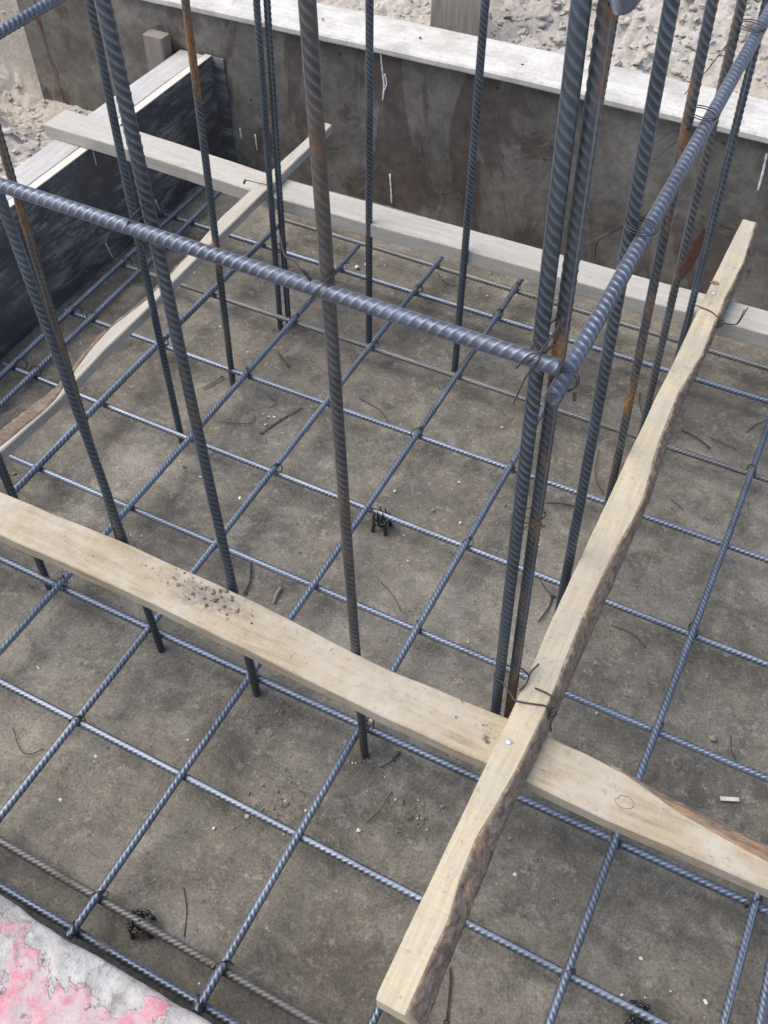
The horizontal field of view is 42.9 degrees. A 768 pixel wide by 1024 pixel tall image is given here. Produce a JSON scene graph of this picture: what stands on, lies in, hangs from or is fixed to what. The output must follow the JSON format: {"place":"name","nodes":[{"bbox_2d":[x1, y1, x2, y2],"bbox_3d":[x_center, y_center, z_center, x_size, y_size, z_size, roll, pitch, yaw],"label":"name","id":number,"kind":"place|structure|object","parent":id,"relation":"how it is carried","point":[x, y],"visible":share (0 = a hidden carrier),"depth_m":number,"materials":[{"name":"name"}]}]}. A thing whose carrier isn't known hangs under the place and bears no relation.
{"place":"outdoors","nodes":[
{"label":"outdoors","id":0,"kind":"place"},
{"bbox_2d":[0,179,767,1023],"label":"floor","id":1,"kind":"structure","parent":0,"point":[324,945],"depth_m":1.66,"materials":[{"name":"concrete"}]},
{"bbox_2d":[0,453,51,589],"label":"reinforcing bar","id":2,"kind":"object","parent":1,"relation":"on","point":[11,492],"visible":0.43,"depth_m":1.56,"materials":[{"name":"metal"}]},
{"bbox_2d":[0,0,65,39],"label":"reinforcing bar","id":3,"kind":"object","parent":2,"relation":"attached to","point":[22,19],"visible":1,"depth_m":1.27,"materials":[{"name":"metal"}]},
{"bbox_2d":[12,727,42,753],"bbox_3d":[-0.579,0.370,1.563,0.070,0.003,0.023,27,55,21],"label":"wire offcut","id":4,"kind":"object","parent":1,"relation":"on","point":[19,747],"visible":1,"depth_m":1.56,"materials":[{"name":"black metal"}]},
{"bbox_2d":[0,124,117,539],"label":"reinforcing bar","id":5,"kind":"object","parent":1,"relation":"on","point":[23,219],"visible":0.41,"depth_m":1.36,"materials":[{"name":"metal"}]},
{"bbox_2d":[0,193,164,652],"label":"reinforcing bar","id":6,"kind":"object","parent":1,"relation":"on","point":[21,256],"visible":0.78,"depth_m":1.19,"materials":[{"name":"metal"}]},
{"bbox_2d":[0,186,204,379],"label":"reinforcing bar","id":7,"kind":"object","parent":1,"relation":"on","point":[82,298],"visible":0.77,"depth_m":2.23,"materials":[{"name":"metal"}]},
{"bbox_2d":[15,358,27,369],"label":"tie wire","id":8,"kind":"object","parent":7,"relation":"attached to","point":[22,359],"visible":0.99,"depth_m":2.07,"materials":[{"name":"black metal"}]},
{"bbox_2d":[0,191,221,408],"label":"reinforcing bar","id":9,"kind":"object","parent":1,"relation":"on","point":[28,377],"visible":0.69,"depth_m":2.17,"materials":[{"name":"metal"}]},
{"bbox_2d":[0,881,242,1023],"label":"reinforcing bar","id":10,"kind":"object","parent":1,"relation":"on","point":[128,961],"visible":0.96,"depth_m":1.31,"materials":[{"name":"metal"}]},
{"bbox_2d":[197,994,202,1013],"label":"tie wire","id":11,"kind":"object","parent":10,"relation":"attached to","point":[200,1005],"visible":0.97,"depth_m":1.26,"materials":[{"name":"black metal"}]},
{"bbox_2d":[85,0,183,443],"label":"reinforcing bar","id":12,"kind":"object","parent":1,"relation":"on","point":[107,87],"visible":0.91,"depth_m":1.55,"materials":[{"name":"metal"}]},
{"bbox_2d":[126,908,155,939],"bbox_3d":[-0.341,0.572,1.361,0.035,0.054,0.035,-1,50,-1],"label":"bar spacer","id":13,"kind":"object","parent":1,"relation":"on","point":[149,915],"visible":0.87,"depth_m":1.36,"materials":[{"name":"black plastic"}]},
{"bbox_2d":[0,836,325,1023],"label":"reinforcing bar","id":14,"kind":"object","parent":13,"relation":"on","point":[182,946],"visible":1,"depth_m":1.33,"materials":[{"name":"metal"}]},
{"bbox_2d":[213,960,234,969],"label":"tie wire","id":15,"kind":"object","parent":14,"relation":"attached to","point":[229,962],"visible":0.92,"depth_m":1.29,"materials":[{"name":"black metal"}]},
{"bbox_2d":[64,278,523,939],"bbox_3d":[-0.052,0.018,1.787,0.017,0.016,1.638,21,53,17],"label":"reinforcing bar","id":16,"kind":"object","parent":14,"relation":"on","point":[158,808],"visible":0.91,"depth_m":1.56,"materials":[{"name":"metal"}]},
{"bbox_2d":[70,920,78,939],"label":"tie wire","id":17,"kind":"object","parent":16,"relation":"attached to","point":[75,934],"visible":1,"depth_m":1.32,"materials":[{"name":"black metal"}]},
{"bbox_2d":[91,890,108,896],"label":"tie wire","id":18,"kind":"object","parent":16,"relation":"attached to","point":[102,891],"visible":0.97,"depth_m":1.35,"materials":[{"name":"black metal"}]},
{"bbox_2d":[192,401,544,1014],"bbox_3d":[0.124,0.092,1.724,0.015,0.014,1.620,21,53,17],"label":"reinforcing bar","id":19,"kind":"object","parent":14,"relation":"on","point":[229,953],"visible":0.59,"depth_m":1.46,"materials":[{"name":"metal"}]},
{"bbox_2d":[14,224,278,493],"bbox_3d":[-0.481,-0.371,2.116,0.018,0.018,0.970,21,53,17],"label":"reinforcing bar","id":20,"kind":"object","parent":1,"relation":"on","point":[73,429],"visible":0.73,"depth_m":2.03,"materials":[{"name":"metal"}]},
{"bbox_2d":[94,0,260,697],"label":"reinforcing bar","id":21,"kind":"object","parent":1,"relation":"on","point":[113,49],"visible":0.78,"depth_m":0.97,"materials":[{"name":"metal"}]},
{"bbox_2d":[0,243,360,655],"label":"reinforcing bar","id":22,"kind":"object","parent":1,"relation":"on","point":[51,593],"visible":0.81,"depth_m":1.89,"materials":[{"name":"metal"}]},
{"bbox_2d":[183,887,186,935],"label":"wire offcut","id":23,"kind":"object","parent":1,"relation":"on","point":[186,911],"visible":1,"depth_m":1.39,"materials":[{"name":"black metal"}]},
{"bbox_2d":[181,0,235,385],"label":"reinforcing bar","id":24,"kind":"object","parent":1,"relation":"on","point":[190,42],"visible":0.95,"depth_m":1.72,"materials":[{"name":"metal"}]},
{"bbox_2d":[0,256,443,822],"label":"reinforcing bar","id":25,"kind":"object","parent":1,"relation":"on","point":[62,738],"visible":0.85,"depth_m":1.72,"materials":[{"name":"metal"}]},
{"bbox_2d":[215,416,254,423],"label":"wire offcut","id":26,"kind":"object","parent":1,"relation":"on","point":[236,423],"visible":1,"depth_m":2.03,"materials":[{"name":"black metal"}]},
{"bbox_2d":[242,562,251,594],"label":"wire offcut","id":27,"kind":"object","parent":1,"relation":"on","point":[249,579],"visible":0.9,"depth_m":1.77,"materials":[{"name":"black metal"}]},
{"bbox_2d":[253,0,282,329],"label":"reinforcing bar","id":28,"kind":"object","parent":1,"relation":"on","point":[261,76],"visible":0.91,"depth_m":1.88,"materials":[{"name":"metal"}]},
{"bbox_2d":[254,242,287,252],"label":"tie wire","id":29,"kind":"object","parent":28,"relation":"attached to","point":[276,249],"visible":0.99,"depth_m":2.07,"materials":[{"name":"black metal"}]},
{"bbox_2d":[263,0,290,323],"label":"reinforcing bar","id":30,"kind":"object","parent":1,"relation":"on","point":[272,84],"visible":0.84,"depth_m":1.89,"materials":[{"name":"metal"}]},
{"bbox_2d":[272,586,282,603],"bbox_3d":[-0.192,0.148,1.746,0.011,0.008,0.037,21,53,17],"label":"twig","id":31,"kind":"object","parent":1,"relation":"on","point":[280,588],"visible":1,"depth_m":1.74,"materials":[{"name":"brown wood"}]},
{"bbox_2d":[259,408,301,433],"bbox_3d":[-0.215,-0.191,2.035,0.114,0.003,0.008,-36,58,-26],"label":"wire offcut","id":32,"kind":"object","parent":1,"relation":"on","point":[277,421],"visible":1,"depth_m":2.03,"materials":[{"name":"black metal"}]},
{"bbox_2d":[298,0,368,758],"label":"reinforcing bar","id":33,"kind":"object","parent":1,"relation":"on","point":[309,31],"visible":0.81,"depth_m":0.84,"materials":[{"name":"grey metal"}]},
{"bbox_2d":[0,177,562,375],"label":"reinforcing bar","id":34,"kind":"object","parent":33,"relation":"attached to","point":[487,344],"visible":1,"depth_m":0.85,"materials":[{"name":"metal"}]},
{"bbox_2d":[126,202,148,249],"bbox_3d":[-0.230,-0.272,0.917,0.020,0.038,0.040,8,50,7],"label":"tie wire","id":35,"kind":"object","parent":34,"relation":"attached to","point":[139,220],"visible":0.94,"depth_m":0.91,"materials":[{"name":"black metal"}]},
{"bbox_2d":[279,233,338,299],"bbox_3d":[-0.066,-0.207,0.840,0.052,0.048,0.039,5,50,5],"label":"tie wire","id":36,"kind":"object","parent":34,"relation":"attached to","point":[304,271],"visible":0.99,"depth_m":0.83,"materials":[{"name":"black metal"}]},
{"bbox_2d":[512,316,563,405],"bbox_3d":[0.134,-0.134,0.799,0.034,0.111,0.062,21,53,17],"label":"tie wire","id":37,"kind":"object","parent":34,"relation":"attached to","point":[541,351],"visible":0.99,"depth_m":0.78,"materials":[{"name":"black metal"}]},
{"bbox_2d":[0,678,671,1023],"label":"reinforcing bar","id":38,"kind":"object","parent":1,"relation":"on","point":[538,960],"visible":0.91,"depth_m":1.40,"materials":[{"name":"metal"}]},
{"bbox_2d":[69,716,85,726],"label":"tie wire","id":39,"kind":"object","parent":38,"relation":"attached to","point":[78,717],"visible":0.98,"depth_m":1.52,"materials":[{"name":"black metal"}]},
{"bbox_2d":[559,968,575,976],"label":"tie wire","id":40,"kind":"object","parent":38,"relation":"attached to","point":[574,970],"visible":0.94,"depth_m":1.28,"materials":[{"name":"black metal"}]},
{"bbox_2d":[365,0,373,343],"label":"reinforcing bar","id":41,"kind":"object","parent":1,"relation":"on","point":[369,27],"visible":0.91,"depth_m":1.83,"materials":[{"name":"metal"}]},
{"bbox_2d":[359,398,388,421],"bbox_3d":[-0.018,-0.217,2.056,0.011,0.003,0.095,-33,57,-25],"label":"wire offcut","id":42,"kind":"object","parent":1,"relation":"on","point":[375,407],"visible":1,"depth_m":2.06,"materials":[{"name":"black metal"}]},
{"bbox_2d":[367,1002,382,1023],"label":"reinforcing bar","id":43,"kind":"object","parent":1,"relation":"on","point":[375,1015],"depth_m":1.25,"materials":[{"name":"metal"}]},
{"bbox_2d":[366,792,391,823],"bbox_3d":[-0.006,0.452,1.490,0.005,0.002,0.064,31,56,24],"label":"wire offcut","id":44,"kind":"object","parent":1,"relation":"on","point":[380,809],"visible":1,"depth_m":1.49,"materials":[{"name":"black metal"}]},
{"bbox_2d":[21,208,737,1021],"bbox_3d":[0.150,0.057,1.826,2.233,0.005,1.830,21,53,17],"label":"pale grit","id":45,"kind":"object","parent":1,"relation":"on","point":[371,720],"visible":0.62,"depth_m":1.54,"materials":[{"name":"white gravel"}]},
{"bbox_2d":[371,506,391,535],"bbox_3d":[-0.004,0.014,1.831,0.035,0.054,0.035,16,52,14],"label":"bar spacer","id":46,"kind":"object","parent":1,"relation":"on","point":[380,522],"visible":0.85,"depth_m":1.82,"materials":[{"name":"black plastic"}]},
{"bbox_2d":[1,362,767,667],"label":"reinforcing bar","id":47,"kind":"object","parent":46,"relation":"on","point":[555,581],"visible":0.74,"depth_m":1.80,"materials":[{"name":"metal"}]},
{"bbox_2d":[688,622,699,636],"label":"tie wire","id":48,"kind":"object","parent":47,"relation":"attached to","point":[696,626],"visible":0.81,"depth_m":1.63,"materials":[{"name":"black metal"}]},
{"bbox_2d":[0,555,767,916],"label":"reinforcing bar","id":49,"kind":"object","parent":1,"relation":"on","point":[526,801],"visible":0.88,"depth_m":1.52,"materials":[{"name":"metal"}]},
{"bbox_2d":[9,454,767,782],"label":"reinforcing bar","id":50,"kind":"object","parent":1,"relation":"on","point":[707,753],"visible":0.9,"depth_m":1.65,"materials":[{"name":"metal"}]},
{"bbox_2d":[12,216,766,1017],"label":"dark grit","id":51,"kind":"object","parent":1,"relation":"on","point":[292,718],"visible":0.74,"depth_m":1.54,"materials":[{"name":"black gravel"}]},
{"bbox_2d":[379,751,400,767],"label":"wire offcut","id":52,"kind":"object","parent":1,"relation":"on","point":[392,759],"visible":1,"depth_m":1.54,"materials":[{"name":"black metal"}]},
{"bbox_2d":[63,308,767,562],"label":"reinforcing bar","id":53,"kind":"object","parent":1,"relation":"on","point":[682,529],"visible":0.76,"depth_m":1.93,"materials":[{"name":"metal"}]},
{"bbox_2d":[121,263,767,482],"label":"reinforcing bar","id":54,"kind":"object","parent":1,"relation":"on","point":[685,452],"visible":0.7,"depth_m":2.06,"materials":[{"name":"metal"}]},
{"bbox_2d":[443,968,451,1023],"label":"wire offcut","id":55,"kind":"object","parent":1,"relation":"on","point":[448,1002],"visible":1,"depth_m":1.32,"materials":[{"name":"black metal"}]},
{"bbox_2d":[163,213,767,403],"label":"reinforcing bar","id":56,"kind":"object","parent":1,"relation":"on","point":[722,387],"visible":0.72,"depth_m":2.20,"materials":[{"name":"metal"}]},
{"bbox_2d":[451,0,489,372],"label":"reinforcing bar","id":57,"kind":"object","parent":1,"relation":"on","point":[480,56],"visible":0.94,"depth_m":1.75,"materials":[{"name":"metal"}]},
{"bbox_2d":[284,217,767,370],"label":"reinforcing bar","id":58,"kind":"object","parent":1,"relation":"on","point":[722,354],"visible":0.69,"depth_m":2.26,"materials":[{"name":"metal"}]},
{"bbox_2d":[490,0,591,714],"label":"reinforcing bar","id":59,"kind":"object","parent":1,"relation":"on","point":[575,46],"visible":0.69,"depth_m":0.77,"materials":[{"name":"metal"}]},
{"bbox_2d":[538,594,554,621],"bbox_3d":[0.287,0.171,1.726,0.009,0.004,0.068,21,53,17],"label":"wire offcut","id":60,"kind":"object","parent":1,"relation":"on","point":[547,609],"visible":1,"depth_m":1.73,"materials":[{"name":"black metal"}]},
{"bbox_2d":[545,502,573,506],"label":"wire offcut","id":61,"kind":"object","parent":1,"relation":"on","point":[558,503],"visible":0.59,"depth_m":1.88,"materials":[{"name":"black metal"}]},
{"bbox_2d":[504,0,616,718],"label":"reinforcing bar","id":62,"kind":"object","parent":1,"relation":"on","point":[604,23],"visible":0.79,"depth_m":0.78,"materials":[{"name":"metal"}]},
{"bbox_2d":[511,507,545,527],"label":"tie wire","id":63,"kind":"object","parent":62,"relation":"attached to","point":[541,525],"visible":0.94,"depth_m":1.00,"materials":[{"name":"black metal"}]},
{"bbox_2d":[608,0,640,15],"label":"reinforcing bar","id":64,"kind":"object","parent":62,"relation":"attached to","point":[620,7],"visible":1,"depth_m":0.58,"materials":[{"name":"metal"}]},
{"bbox_2d":[545,3,767,404],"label":"reinforcing bar","id":65,"kind":"object","parent":62,"relation":"attached to","point":[562,381],"visible":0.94,"depth_m":0.97,"materials":[{"name":"metal"}]},
{"bbox_2d":[550,367,579,401],"bbox_3d":[0.157,-0.112,0.847,0.027,0.028,0.010,21,53,17],"label":"tie wire","id":66,"kind":"object","parent":65,"relation":"attached to","point":[563,369],"visible":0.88,"depth_m":0.84,"materials":[{"name":"black metal"}]},
{"bbox_2d":[580,217,658,257],"bbox_3d":[0.220,-0.262,0.948,0.106,0.058,0.036,-28,55,-21],"label":"tie wire","id":67,"kind":"object","parent":65,"relation":"attached to","point":[612,231],"visible":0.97,"depth_m":0.95,"materials":[{"name":"black metal"}]},
{"bbox_2d":[684,19,766,94],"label":"tie wire","id":68,"kind":"object","parent":65,"relation":"attached to","point":[727,44],"visible":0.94,"depth_m":1.19,"materials":[{"name":"black metal"}]},
{"bbox_2d":[595,449,603,494],"bbox_3d":[0.425,-0.080,1.938,0.014,0.002,0.121,2,50,2],"label":"wire offcut","id":69,"kind":"object","parent":1,"relation":"on","point":[595,471],"visible":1,"depth_m":1.94,"materials":[{"name":"black metal"}]},
{"bbox_2d":[597,15,618,140],"bbox_3d":[0.341,-0.709,1.460,0.016,1.550,0.015,9,50,8],"label":"reinforcing bar","id":70,"kind":"object","parent":1,"relation":"on","point":[615,29],"visible":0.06,"depth_m":1.47,"materials":[{"name":"brown metal"}]},
{"bbox_2d":[554,0,680,613],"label":"reinforcing bar","id":71,"kind":"object","parent":1,"relation":"on","point":[665,37],"visible":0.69,"depth_m":0.98,"materials":[{"name":"metal"}]},
{"bbox_2d":[612,625,646,647],"bbox_3d":[0.427,0.213,1.691,0.069,0.002,0.009,34,58,26],"label":"wire offcut","id":72,"kind":"object","parent":1,"relation":"on","point":[629,632],"visible":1,"depth_m":1.69,"materials":[{"name":"black metal"}]},
{"bbox_2d":[624,1000,651,1023],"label":"bar spacer","id":73,"kind":"object","parent":1,"relation":"on","point":[633,1019],"visible":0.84,"depth_m":1.28,"materials":[{"name":"black plastic"}]},
{"bbox_2d":[543,417,767,1023],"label":"reinforcing bar","id":74,"kind":"object","parent":1,"relation":"on","point":[565,977],"visible":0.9,"depth_m":1.51,"materials":[{"name":"metal"}]},
{"bbox_2d":[603,0,718,508],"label":"reinforcing bar","id":75,"kind":"object","parent":1,"relation":"on","point":[706,30],"visible":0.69,"depth_m":1.22,"materials":[{"name":"metal"}]},
{"bbox_2d":[652,105,719,159],"bbox_3d":[0.339,-0.424,1.103,0.056,0.060,0.042,-20,52,-16],"label":"tie wire","id":76,"kind":"object","parent":75,"relation":"attached to","point":[687,128],"visible":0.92,"depth_m":1.09,"materials":[{"name":"black metal"}]},
{"bbox_2d":[637,0,746,436],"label":"reinforcing bar","id":77,"kind":"object","parent":1,"relation":"on","point":[737,21],"visible":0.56,"depth_m":1.41,"materials":[{"name":"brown metal"}]},
{"bbox_2d":[681,429,710,448],"bbox_3d":[0.637,-0.150,1.995,0.008,0.004,0.073,-33,57,-24],"label":"wire offcut","id":78,"kind":"object","parent":1,"relation":"on","point":[696,438],"visible":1,"depth_m":1.99,"materials":[{"name":"black metal"}]},
{"bbox_2d":[710,735,716,741],"bbox_3d":[0.526,0.362,1.561,0.012,0.012,0.010,21,53,17],"label":"stone","id":79,"kind":"object","parent":1,"relation":"on","point":[713,738],"visible":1,"depth_m":1.56,"materials":[{"name":"beige stone"}]},
{"bbox_2d":[674,0,767,360],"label":"reinforcing bar","id":80,"kind":"object","parent":1,"relation":"on","point":[734,131],"visible":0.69,"depth_m":1.58,"materials":[{"name":"metal"}]},
{"bbox_2d":[720,796,738,801],"bbox_3d":[0.529,0.440,1.495,0.028,0.003,0.007,2,53,5],"label":"wood chip","id":81,"kind":"object","parent":1,"relation":"on","point":[733,799],"visible":1,"depth_m":1.49,"materials":[{"name":"white wood"}]},
{"bbox_2d":[718,837,767,1023],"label":"reinforcing bar","id":82,"kind":"object","parent":1,"relation":"on","point":[734,980],"visible":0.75,"depth_m":1.29,"materials":[{"name":"metal"}]},
{"bbox_2d":[744,895,762,908],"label":"tie wire","id":83,"kind":"object","parent":82,"relation":"attached to","point":[760,898],"visible":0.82,"depth_m":1.34,"materials":[{"name":"black metal"}]},
{"bbox_2d":[754,952,767,1023],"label":"reinforcing bar","id":84,"kind":"object","parent":1,"relation":"on","point":[761,1012],"visible":1,"depth_m":1.26,"materials":[{"name":"metal"}]},
{"bbox_2d":[0,0,767,177],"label":"ground","id":85,"kind":"structure","parent":0,"point":[15,68],"depth_m":2.36,"materials":[{"name":"soil"}]},
{"bbox_2d":[0,894,210,1023],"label":"formwork","id":86,"kind":"object","parent":85,"relation":"on","point":[48,975],"visible":1,"depth_m":1.06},
{"bbox_2d":[0,50,225,358],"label":"formwork","id":87,"kind":"object","parent":85,"relation":"on","point":[76,255],"visible":0.64,"depth_m":2.29,"materials":[{"name":"black wood"}]},
{"bbox_2d":[0,492,767,897],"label":"board","id":88,"kind":"object","parent":87,"relation":"on","point":[614,798],"visible":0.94,"depth_m":1.27,"materials":[{"name":"beige wood"}]},
{"bbox_2d":[60,535,501,743],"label":"dirt crumbs","id":89,"kind":"object","parent":88,"relation":"on","point":[214,600],"visible":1,"depth_m":1.36,"materials":[{"name":"brown soil"}]},
{"bbox_2d":[376,219,758,1023],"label":"board","id":90,"kind":"object","parent":88,"relation":"on","point":[408,991],"visible":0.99,"depth_m":1.23,"materials":[{"name":"wood"},{"name":"bark"}]},
{"bbox_2d":[493,663,556,731],"bbox_3d":[0.186,0.227,1.230,0.057,0.033,0.101,-30,56,-23],"label":"tie wire","id":91,"kind":"object","parent":90,"relation":"attached to","point":[552,712],"visible":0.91,"depth_m":1.22,"materials":[{"name":"black metal"}]},
{"bbox_2d":[690,301,747,327],"bbox_3d":[0.594,-0.344,1.717,0.105,0.024,0.059,2,50,2],"label":"tie wire","id":92,"kind":"object","parent":90,"relation":"attached to","point":[739,320],"visible":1,"depth_m":1.72,"materials":[{"name":"black metal"}]},
{"bbox_2d":[43,109,767,347],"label":"batten","id":93,"kind":"object","parent":87,"relation":"on","point":[486,251],"visible":0.83,"depth_m":1.95,"materials":[{"name":"beige wood"}]},
{"bbox_2d":[0,123,332,459],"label":"board","id":94,"kind":"object","parent":93,"relation":"on","point":[19,430],"visible":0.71,"depth_m":1.72,"materials":[{"name":"grey wood"}]},
{"bbox_2d":[243,179,273,191],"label":"tie wire","id":95,"kind":"object","parent":94,"relation":"attached to","point":[244,181],"visible":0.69,"depth_m":2.01,"materials":[{"name":"metal"}]},
{"bbox_2d":[143,29,172,70],"bbox_3d":[-0.579,-1.071,2.629,0.062,0.420,0.042,21,51,17],"label":"stake","id":96,"kind":"object","parent":85,"relation":"on","point":[158,48],"visible":0.22,"depth_m":2.48,"materials":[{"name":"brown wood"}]},
{"bbox_2d":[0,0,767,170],"bbox_3d":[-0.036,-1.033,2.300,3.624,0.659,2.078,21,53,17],"label":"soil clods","id":97,"kind":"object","parent":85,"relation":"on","point":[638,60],"visible":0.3,"depth_m":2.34,"materials":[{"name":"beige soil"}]},
{"bbox_2d":[16,0,767,310],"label":"formwork","id":98,"kind":"object","parent":85,"relation":"on","point":[423,83],"visible":0.77,"depth_m":2.32,"materials":[{"name":"grey wood"}]},
{"bbox_2d":[430,0,489,35],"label":"stake","id":99,"kind":"object","parent":85,"relation":"on","point":[461,16],"visible":0.15,"depth_m":2.33,"materials":[{"name":"grey wood"}]}
]}

